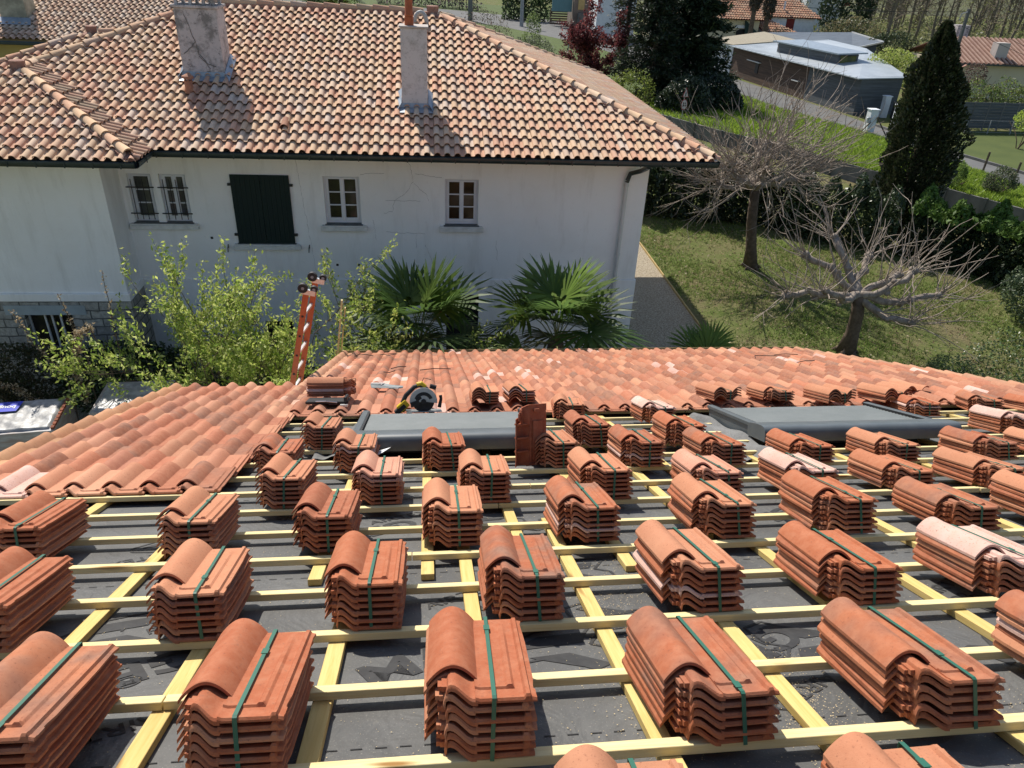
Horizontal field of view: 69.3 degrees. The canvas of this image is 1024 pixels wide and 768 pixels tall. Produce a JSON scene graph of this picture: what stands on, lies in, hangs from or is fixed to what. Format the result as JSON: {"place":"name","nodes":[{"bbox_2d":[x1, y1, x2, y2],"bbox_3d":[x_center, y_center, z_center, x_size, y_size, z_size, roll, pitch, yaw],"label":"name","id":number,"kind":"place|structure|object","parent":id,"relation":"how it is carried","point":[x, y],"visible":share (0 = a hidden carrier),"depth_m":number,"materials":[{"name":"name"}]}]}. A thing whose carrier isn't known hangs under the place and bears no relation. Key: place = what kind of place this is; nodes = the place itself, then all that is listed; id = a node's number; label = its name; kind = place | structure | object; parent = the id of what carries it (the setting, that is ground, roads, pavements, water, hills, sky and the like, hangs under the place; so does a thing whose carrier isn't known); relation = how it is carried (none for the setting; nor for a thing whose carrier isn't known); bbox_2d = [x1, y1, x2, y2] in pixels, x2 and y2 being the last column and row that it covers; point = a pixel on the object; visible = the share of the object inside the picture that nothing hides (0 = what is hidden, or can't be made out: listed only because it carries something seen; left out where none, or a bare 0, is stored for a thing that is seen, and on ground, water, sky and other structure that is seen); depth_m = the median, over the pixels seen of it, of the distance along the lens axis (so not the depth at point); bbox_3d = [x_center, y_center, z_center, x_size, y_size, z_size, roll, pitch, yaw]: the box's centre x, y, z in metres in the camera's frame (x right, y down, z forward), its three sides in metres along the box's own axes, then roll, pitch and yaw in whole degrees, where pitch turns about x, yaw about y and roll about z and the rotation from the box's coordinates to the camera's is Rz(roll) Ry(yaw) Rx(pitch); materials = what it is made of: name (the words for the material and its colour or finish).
{"place":"outdoors","nodes":[
{"label":"outdoors","id":0,"kind":"place"},
{"bbox_2d":[0,341,115,408],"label":"dark shrub","id":1,"kind":"object","parent":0,"point":[28,382],"visible":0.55,"depth_m":15.82,"materials":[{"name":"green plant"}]},
{"bbox_2d":[0,0,270,57],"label":"neighbour house","id":2,"kind":"structure","parent":0,"point":[25,24],"depth_m":26.86,"materials":[{"name":"tile"}]},
{"bbox_2d":[0,244,701,419],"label":"gravel path","id":3,"kind":"structure","parent":0,"point":[660,313],"depth_m":22.91,"materials":[{"name":"beige gravel"}]},
{"bbox_2d":[54,339,192,412],"bbox_3d":[-8.427,-0.044,16.219,2.915,1.906,1.786,-1,31,-7],"label":"dark shrub","id":4,"kind":"object","parent":3,"relation":"on","point":[122,346],"visible":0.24,"depth_m":15.93,"materials":[{"name":"green plant"}]},
{"bbox_2d":[663,319,740,347],"bbox_3d":[4.390,-0.137,16.864,2.672,2.607,2.676,-1,31,-7],"label":"fan palm","id":5,"kind":"object","parent":3,"relation":"on","point":[699,338],"visible":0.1,"depth_m":16.68,"materials":[{"name":"green plant"}]},
{"bbox_2d":[284,0,703,64],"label":"road","id":6,"kind":"structure","parent":0,"point":[551,30],"depth_m":108.48,"materials":[{"name":"grey asphalt"}]},
{"bbox_2d":[266,0,1023,381],"bbox_3d":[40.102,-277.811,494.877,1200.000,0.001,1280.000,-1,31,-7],"label":"ground","id":7,"kind":"structure","parent":0,"point":[730,312],"depth_m":24.56,"materials":[{"name":"green plant"}]},
{"bbox_2d":[0,398,77,451],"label":"tile pallet","id":8,"kind":"object","parent":7,"relation":"on","point":[23,421],"visible":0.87,"depth_m":12.71,"materials":[{"name":"white plastic"}]},
{"bbox_2d":[89,380,175,415],"bbox_3d":[-6.858,1.165,13.889,1.249,2.300,1.108,-2,31,-9],"label":"tile pallet","id":9,"kind":"object","parent":7,"relation":"on","point":[106,399],"visible":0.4,"depth_m":13.30,"materials":[{"name":"white plastic"}]},
{"bbox_2d":[27,231,293,413],"bbox_3d":[-6.241,-0.231,13.747,4.238,4.924,4.362,-20,37,-34],"label":"leafy shrub","id":10,"kind":"object","parent":7,"relation":"on","point":[174,301],"visible":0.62,"depth_m":13.08,"materials":[{"name":"green plant"}]},
{"bbox_2d":[146,235,382,388],"bbox_3d":[-4.389,0.095,13.403,4.102,4.879,5.141,-1,31,-7],"label":"leafy shrub","id":11,"kind":"object","parent":7,"relation":"on","point":[276,353],"visible":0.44,"depth_m":13.27,"materials":[{"name":"green plant"}]},
{"bbox_2d":[290,271,326,384],"bbox_3d":[-3.217,1.236,10.552,1.541,5.905,0.436,-1,31,-7],"label":"ladder","id":12,"kind":"object","parent":7,"relation":"on","point":[305,291],"visible":0.49,"depth_m":9.40,"materials":[{"name":"metal"}]},
{"bbox_2d":[0,0,720,388],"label":"white house","id":13,"kind":"structure","parent":7,"relation":"on","point":[304,134],"depth_m":16.88,"materials":[{"name":"paint"}]},
{"bbox_2d":[28,315,75,346],"bbox_3d":[-10.471,-1.260,17.015,1.000,0.880,0.050,-1,31,-7],"label":"cellar window","id":14,"kind":"structure","parent":13,"relation":"in","point":[48,323],"depth_m":17.00,"materials":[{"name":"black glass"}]},
{"bbox_2d":[125,173,158,219],"bbox_3d":[-8.253,-4.177,16.578,0.590,1.110,0.199,-1,31,-7],"label":"window","id":15,"kind":"structure","parent":13,"relation":"in","point":[141,187],"depth_m":16.60,"materials":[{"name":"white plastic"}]},
{"bbox_2d":[157,174,192,220],"bbox_3d":[-7.558,-4.187,16.658,0.650,1.110,0.199,-1,31,-7],"label":"window","id":16,"kind":"structure","parent":13,"relation":"in","point":[174,187],"depth_m":16.68,"materials":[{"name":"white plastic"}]},
{"bbox_2d":[323,176,361,222],"bbox_3d":[-3.908,-4.273,17.125,0.810,1.120,0.078,-1,31,-7],"label":"window","id":17,"kind":"structure","parent":13,"relation":"in","point":[342,193],"depth_m":17.12,"materials":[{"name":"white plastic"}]},
{"bbox_2d":[445,179,477,223],"bbox_3d":[-1.191,-4.303,17.441,0.780,1.100,0.078,-1,31,-7],"label":"window","id":18,"kind":"structure","parent":13,"relation":"in","point":[461,195],"depth_m":17.44,"materials":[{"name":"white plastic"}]},
{"bbox_2d":[212,234,522,385],"bbox_3d":[-2.711,-0.215,14.451,5.313,4.507,3.716,9,31,11],"label":"leafy shrub","id":19,"kind":"object","parent":7,"relation":"on","point":[348,317],"visible":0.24,"depth_m":14.15,"materials":[{"name":"green plant"}]},
{"bbox_2d":[333,254,498,355],"bbox_3d":[-1.889,-0.506,15.086,3.761,4.445,3.809,-1,31,-7],"label":"fan palm","id":20,"kind":"object","parent":7,"relation":"on","point":[426,294],"visible":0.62,"depth_m":14.51,"materials":[{"name":"green plant"}]},
{"bbox_2d":[0,346,1023,767],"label":"half tiled house","id":21,"kind":"structure","parent":7,"relation":"on","point":[132,470],"depth_m":3.40,"materials":[{"name":"orange tile"}]},
{"bbox_2d":[0,546,75,652],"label":"tile stack","id":22,"kind":"object","parent":21,"relation":"on","point":[35,594],"visible":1,"depth_m":2.60,"materials":[{"name":"ceramic"}]},
{"bbox_2d":[0,491,90,557],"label":"tile stack","id":23,"kind":"object","parent":21,"relation":"on","point":[36,524],"visible":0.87,"depth_m":3.29,"materials":[{"name":"ceramic"}]},
{"bbox_2d":[0,631,121,767],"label":"tile stack","id":24,"kind":"object","parent":21,"relation":"on","point":[59,697],"visible":1,"depth_m":1.89,"materials":[{"name":"ceramic"}]},
{"bbox_2d":[155,486,240,557],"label":"tile stack","id":25,"kind":"object","parent":21,"relation":"on","point":[203,514],"visible":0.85,"depth_m":3.31,"materials":[{"name":"tile"}]},
{"bbox_2d":[145,538,253,643],"bbox_3d":[-1.131,0.733,2.679,0.292,0.217,0.463,-1,7,-7],"label":"tile stack","id":26,"kind":"object","parent":21,"relation":"on","point":[201,589],"visible":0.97,"depth_m":2.53,"materials":[{"name":"tile"}]},
{"bbox_2d":[176,618,315,767],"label":"tile stack","id":27,"kind":"object","parent":21,"relation":"on","point":[246,692],"visible":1,"depth_m":1.84,"materials":[{"name":"ceramic"}]},
{"bbox_2d":[253,432,305,471],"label":"tile stack","id":28,"kind":"object","parent":21,"relation":"on","point":[273,444],"visible":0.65,"depth_m":4.80,"materials":[{"name":"ceramic"}]},
{"bbox_2d":[255,453,318,508],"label":"tile stack","id":29,"kind":"object","parent":21,"relation":"on","point":[286,480],"visible":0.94,"depth_m":4.00,"materials":[{"name":"tile"}]},
{"bbox_2d":[299,412,344,449],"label":"tile stack","id":30,"kind":"object","parent":21,"relation":"on","point":[320,431],"visible":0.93,"depth_m":5.45,"materials":[{"name":"ceramic"}]},
{"bbox_2d":[291,482,362,552],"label":"tile stack","id":31,"kind":"object","parent":21,"relation":"on","point":[327,518],"visible":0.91,"depth_m":3.35,"materials":[{"name":"tile"}]},
{"bbox_2d":[306,377,355,396],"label":"tile stack","id":32,"kind":"object","parent":21,"relation":"on","point":[328,386],"visible":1,"depth_m":7.28,"materials":[{"name":"ceramic"}]},
{"bbox_2d":[332,428,379,472],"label":"tile stack","id":33,"kind":"object","parent":21,"relation":"on","point":[350,445],"visible":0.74,"depth_m":4.81,"materials":[{"name":"tile"}]},
{"bbox_2d":[324,531,408,631],"bbox_3d":[-0.539,0.721,2.771,0.287,0.217,0.463,-1,7,-6],"label":"tile stack","id":34,"kind":"object","parent":21,"relation":"on","point":[366,582],"visible":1,"depth_m":2.60,"materials":[{"name":"ceramic"}]},
{"bbox_2d":[351,450,404,504],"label":"tile stack","id":35,"kind":"object","parent":21,"relation":"on","point":[377,479],"visible":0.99,"depth_m":4.08,"materials":[{"name":"tile"}]},
{"bbox_2d":[394,378,441,413],"bbox_3d":[-0.864,0.112,6.822,0.440,0.336,0.167,-1,7,-11],"label":"circular saw","id":36,"kind":"object","parent":21,"relation":"on","point":[423,397],"visible":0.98,"depth_m":6.78,"materials":[{"name":"silver metal"}]},
{"bbox_2d":[422,426,465,470],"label":"tile stack","id":37,"kind":"object","parent":21,"relation":"on","point":[441,451],"visible":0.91,"depth_m":4.83,"materials":[{"name":"tile"}]},
{"bbox_2d":[354,408,547,453],"bbox_3d":[-0.516,0.376,5.869,1.440,0.202,1.224,-1,7,-7],"label":"roof window","id":38,"kind":"structure","parent":21,"relation":"in","point":[493,431],"depth_m":5.67,"materials":[{"name":"grey metal"}]},
{"bbox_2d":[421,477,483,547],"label":"tile stack","id":39,"kind":"object","parent":21,"relation":"on","point":[452,515],"visible":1,"depth_m":3.42,"materials":[{"name":"tile"}]},
{"bbox_2d":[424,606,537,761],"bbox_3d":[-0.099,0.813,2.060,0.298,0.217,0.463,-1,7,-6],"label":"tile stack","id":40,"kind":"object","parent":21,"relation":"on","point":[480,696],"visible":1,"depth_m":1.91,"materials":[{"name":"tile"}]},
{"bbox_2d":[457,448,511,503],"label":"tile stack","id":41,"kind":"object","parent":21,"relation":"on","point":[489,476],"visible":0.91,"depth_m":4.12,"materials":[{"name":"tile"}]},
{"bbox_2d":[477,525,565,621],"bbox_3d":[0.027,0.713,2.838,0.298,0.217,0.466,-1,7,-5],"label":"tile stack","id":42,"kind":"object","parent":21,"relation":"on","point":[521,577],"visible":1,"depth_m":2.67,"materials":[{"name":"ceramic"}]},
{"bbox_2d":[514,403,545,467],"bbox_3d":[0.119,0.340,4.962,0.239,0.415,0.078,-4,9,-30],"label":"roof tile","id":43,"kind":"object","parent":21,"relation":"on","point":[530,424],"visible":0.91,"depth_m":4.95,"materials":[{"name":"ceramic"}]},
{"bbox_2d":[534,429,579,467],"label":"tile stack","id":44,"kind":"object","parent":21,"relation":"on","point":[555,447],"visible":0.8,"depth_m":4.91,"materials":[{"name":"tile"}]},
{"bbox_2d":[543,475,620,542],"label":"tile stack","id":45,"kind":"object","parent":21,"relation":"on","point":[586,512],"visible":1,"depth_m":3.49,"materials":[{"name":"tile"}]},
{"bbox_2d":[563,410,610,447],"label":"tile stack","id":46,"kind":"object","parent":21,"relation":"on","point":[590,431],"visible":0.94,"depth_m":5.56,"materials":[{"name":"ceramic"}]},
{"bbox_2d":[567,446,632,499],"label":"tile stack","id":47,"kind":"object","parent":21,"relation":"on","point":[608,474],"visible":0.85,"depth_m":4.20,"materials":[{"name":"ceramic"}]},
{"bbox_2d":[554,744,683,767],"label":"tile stack","id":48,"kind":"object","parent":21,"relation":"on","point":[586,756],"visible":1,"depth_m":1.56,"materials":[{"name":"ceramic"}]},
{"bbox_2d":[607,424,665,467],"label":"tile stack","id":49,"kind":"object","parent":21,"relation":"on","point":[643,448],"visible":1,"depth_m":4.95,"materials":[{"name":"ceramic"}]},
{"bbox_2d":[650,410,706,446],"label":"tile stack","id":50,"kind":"object","parent":21,"relation":"on","point":[666,428],"visible":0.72,"depth_m":5.59,"materials":[{"name":"ceramic"}]},
{"bbox_2d":[633,519,745,612],"bbox_3d":[0.685,0.703,2.917,0.296,0.217,0.463,-1,7,-7],"label":"tile stack","id":51,"kind":"object","parent":21,"relation":"on","point":[697,569],"visible":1,"depth_m":2.77,"materials":[{"name":"tile"}]},
{"bbox_2d":[622,606,779,745],"bbox_3d":[0.521,0.818,2.125,0.292,0.192,0.464,-1,7,-7],"label":"tile stack","id":52,"kind":"object","parent":21,"relation":"on","point":[704,677],"visible":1,"depth_m":2.00,"materials":[{"name":"tile"}]},
{"bbox_2d":[670,449,743,495],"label":"tile stack","id":53,"kind":"object","parent":21,"relation":"on","point":[709,468],"visible":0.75,"depth_m":4.29,"materials":[{"name":"tile"}]},
{"bbox_2d":[667,472,756,538],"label":"tile stack","id":54,"kind":"object","parent":21,"relation":"on","point":[720,508],"visible":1,"depth_m":3.57,"materials":[{"name":"tile"}]},
{"bbox_2d":[682,426,746,464],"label":"tile stack","id":55,"kind":"object","parent":21,"relation":"on","point":[727,449],"visible":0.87,"depth_m":5.01,"materials":[{"name":"tile"}]},
{"bbox_2d":[757,447,838,488],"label":"tile stack","id":56,"kind":"object","parent":21,"relation":"on","point":[775,466],"visible":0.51,"depth_m":4.42,"materials":[{"name":"tile"}]},
{"bbox_2d":[765,428,834,462],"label":"tile stack","id":57,"kind":"object","parent":21,"relation":"on","point":[777,439],"visible":0.88,"depth_m":5.09,"materials":[{"name":"tile"}]},
{"bbox_2d":[778,469,878,533],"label":"tile stack","id":58,"kind":"object","parent":21,"relation":"on","point":[826,503],"visible":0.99,"depth_m":3.65,"materials":[{"name":"ceramic"}]},
{"bbox_2d":[707,402,961,444],"bbox_3d":[2.610,0.334,6.217,1.590,0.202,1.204,-1,7,-7],"label":"roof window","id":59,"kind":"structure","parent":21,"relation":"in","point":[828,424],"depth_m":5.92,"materials":[{"name":"grey metal"}]},
{"bbox_2d":[773,520,902,605],"bbox_3d":[1.299,0.709,2.977,0.296,0.192,0.460,-1,7,-6],"label":"tile stack","id":60,"kind":"object","parent":21,"relation":"on","point":[835,563],"visible":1,"depth_m":2.85,"materials":[{"name":"tile"}]},
{"bbox_2d":[845,427,920,460],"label":"tile stack","id":61,"kind":"object","parent":21,"relation":"on","point":[879,443],"visible":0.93,"depth_m":5.14,"materials":[{"name":"ceramic"}]},
{"bbox_2d":[847,448,936,488],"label":"tile stack","id":62,"kind":"object","parent":21,"relation":"on","point":[888,470],"visible":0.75,"depth_m":4.45,"materials":[{"name":"tile"}]},
{"bbox_2d":[821,731,963,767],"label":"tile stack","id":63,"kind":"object","parent":21,"relation":"on","point":[854,749],"visible":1,"depth_m":1.59,"materials":[{"name":"ceramic"}]},
{"bbox_2d":[816,597,1005,730],"bbox_3d":[1.159,0.810,2.192,0.292,0.192,0.465,-1,7,-6],"label":"tile stack","id":64,"kind":"object","parent":21,"relation":"on","point":[899,661],"visible":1,"depth_m":2.07,"materials":[{"name":"tile"}]},
{"bbox_2d":[891,476,1002,529],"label":"tile stack","id":65,"kind":"object","parent":21,"relation":"on","point":[940,501],"visible":0.98,"depth_m":3.72,"materials":[{"name":"ceramic"}]},
{"bbox_2d":[912,517,1023,597],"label":"tile stack","id":66,"kind":"object","parent":21,"relation":"on","point":[971,557],"visible":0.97,"depth_m":2.97,"materials":[{"name":"tile"}]},
{"bbox_2d":[931,446,1023,487],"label":"tile stack","id":67,"kind":"object","parent":21,"relation":"on","point":[969,468],"visible":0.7,"depth_m":4.53,"materials":[{"name":"ceramic"}]},
{"bbox_2d":[937,425,1020,459],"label":"tile stack","id":68,"kind":"object","parent":21,"relation":"on","point":[976,442],"visible":0.98,"depth_m":5.20,"materials":[{"name":"ceramic"}]},
{"bbox_2d":[967,404,1023,432],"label":"tile stack","id":69,"kind":"object","parent":21,"relation":"on","point":[995,420],"visible":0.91,"depth_m":6.13,"materials":[{"name":"ceramic"}]},
{"bbox_2d":[988,469,1023,515],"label":"tile stack","id":70,"kind":"object","parent":21,"relation":"on","point":[1005,487],"visible":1,"depth_m":3.98,"materials":[{"name":"tile"}]},
{"bbox_2d":[991,589,1023,663],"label":"tile stack","id":71,"kind":"object","parent":21,"relation":"on","point":[1007,634],"visible":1,"depth_m":2.40,"materials":[{"name":"tile"}]},
{"bbox_2d":[470,253,652,348],"bbox_3d":[0.843,-0.441,15.235,4.114,4.433,3.997,-1,31,-7],"label":"fan palm","id":72,"kind":"object","parent":7,"relation":"on","point":[559,290],"visible":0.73,"depth_m":14.78,"materials":[{"name":"green plant"}]},
{"bbox_2d":[557,0,631,74],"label":"plum tree","id":73,"kind":"object","parent":7,"relation":"on","point":[584,42],"visible":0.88,"depth_m":54.90,"materials":[{"name":"brown plant"}]},
{"bbox_2d":[608,0,692,105],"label":"conifer tree","id":74,"kind":"object","parent":7,"relation":"on","point":[656,25],"visible":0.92,"depth_m":51.20,"materials":[{"name":"green plant"}]},
{"bbox_2d":[654,74,713,113],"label":"ivy shrub","id":75,"kind":"object","parent":7,"relation":"on","point":[665,96],"visible":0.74,"depth_m":48.51,"materials":[{"name":"green plant"}]},
{"bbox_2d":[643,150,817,229],"bbox_3d":[8.046,-8.384,31.058,8.998,2.836,2.588,9,31,9],"label":"hedge","id":76,"kind":"object","parent":7,"relation":"on","point":[660,179],"visible":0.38,"depth_m":30.64,"materials":[{"name":"green plant"}]},
{"bbox_2d":[646,0,819,37],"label":"red tiled house","id":77,"kind":"structure","parent":7,"relation":"on","point":[797,18],"depth_m":89.46,"materials":[{"name":"tile"}]},
{"bbox_2d":[646,32,906,270],"bbox_3d":[8.696,-7.453,24.603,8.634,7.830,8.449,-1,31,-7],"label":"bare tree","id":78,"kind":"object","parent":7,"relation":"on","point":[751,183],"visible":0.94,"depth_m":24.41,"materials":[{"name":"brown plant"}]},
{"bbox_2d":[729,39,903,115],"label":"wooden house","id":79,"kind":"structure","parent":7,"relation":"on","point":[873,81],"depth_m":59.25,"materials":[{"name":"grey wood"}]},
{"bbox_2d":[768,31,883,52],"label":"annex","id":80,"kind":"object","parent":7,"relation":"on","point":[856,39],"visible":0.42,"depth_m":73.54,"materials":[{"name":"grey metal"}]},
{"bbox_2d":[640,213,1023,382],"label":"grass","id":81,"kind":"structure","parent":7,"relation":"on","point":[698,267],"depth_m":24.58,"materials":[{"name":"green plant"}]},
{"bbox_2d":[661,114,1023,221],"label":"retaining wall","id":82,"kind":"structure","parent":7,"relation":"on","point":[978,203],"depth_m":38.09,"materials":[{"name":"concrete"}]},
{"bbox_2d":[779,164,907,254],"bbox_3d":[13.068,-7.046,29.304,4.521,2.716,2.486,18,34,24],"label":"hedge","id":83,"kind":"object","parent":7,"relation":"on","point":[897,202],"visible":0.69,"depth_m":28.74,"materials":[{"name":"green plant"}]},
{"bbox_2d":[817,0,878,32],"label":"dark evergreen","id":84,"kind":"object","parent":7,"relation":"on","point":[868,4],"visible":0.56,"depth_m":98.66,"materials":[{"name":"green plant"}]},
{"bbox_2d":[691,74,1023,183],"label":"lane","id":85,"kind":"structure","parent":7,"relation":"on","point":[968,161],"depth_m":55.83,"materials":[{"name":"grey asphalt"}]},
{"bbox_2d":[739,181,1008,360],"bbox_3d":[9.557,-2.675,19.825,6.264,4.519,6.452,19,34,25],"label":"bare tree","id":86,"kind":"object","parent":7,"relation":"on","point":[856,295],"visible":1,"depth_m":20.09,"materials":[{"name":"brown plant"}]},
{"bbox_2d":[797,0,1023,47],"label":"bare wood","id":87,"kind":"object","parent":7,"relation":"on","point":[891,5],"visible":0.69,"depth_m":108.22,"materials":[{"name":"brown plant"}]},
{"bbox_2d":[813,11,1023,69],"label":"undergrowth","id":88,"kind":"object","parent":7,"relation":"on","point":[927,34],"visible":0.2,"depth_m":124.49,"materials":[{"name":"green plant"}]},
{"bbox_2d":[870,19,976,233],"bbox_3d":[16.129,-9.825,29.014,3.399,8.035,3.243,-1,31,-7],"label":"cypress tree","id":89,"kind":"object","parent":7,"relation":"on","point":[938,62],"visible":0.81,"depth_m":28.11,"materials":[{"name":"green plant"}]},
{"bbox_2d":[895,182,1023,291],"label":"hedge","id":90,"kind":"object","parent":7,"relation":"on","point":[1003,230],"visible":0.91,"depth_m":26.75,"materials":[{"name":"green plant"}]},
{"bbox_2d":[936,326,1023,382],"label":"ground cover","id":91,"kind":"object","parent":7,"relation":"on","point":[986,358],"visible":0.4,"depth_m":20.94,"materials":[{"name":"green plant"}]},
{"bbox_2d":[949,75,1023,120],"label":"hedge","id":92,"kind":"object","parent":7,"relation":"on","point":[998,91],"visible":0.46,"depth_m":54.08,"materials":[{"name":"green plant"}]},
{"bbox_2d":[961,101,1023,130],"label":"plank fence","id":93,"kind":"object","parent":7,"relation":"on","point":[987,112],"visible":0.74,"depth_m":51.56,"materials":[{"name":"grey wood"}]},
{"bbox_2d":[649,93,1023,208],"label":"grass bank","id":94,"kind":"structure","parent":0,"point":[723,124],"depth_m":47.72,"materials":[{"name":"green plant"}]},
{"bbox_2d":[630,0,743,100],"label":"conifer tree","id":95,"kind":"object","parent":94,"relation":"on","point":[699,52],"visible":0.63,"depth_m":52.23,"materials":[{"name":"green plant"}]},
{"bbox_2d":[678,70,743,111],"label":"dark undergrowth","id":96,"kind":"object","parent":94,"relation":"on","point":[727,87],"visible":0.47,"depth_m":50.93,"materials":[{"name":"green plant"}]},
{"bbox_2d":[902,24,1023,99],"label":"cream house","id":97,"kind":"structure","parent":0,"point":[999,61],"depth_m":64.61,"materials":[{"name":"paint"}]},
{"bbox_2d":[958,131,1023,170],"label":"lawn","id":98,"kind":"structure","parent":0,"point":[1001,148],"depth_m":46.98,"materials":[{"name":"green plant"}]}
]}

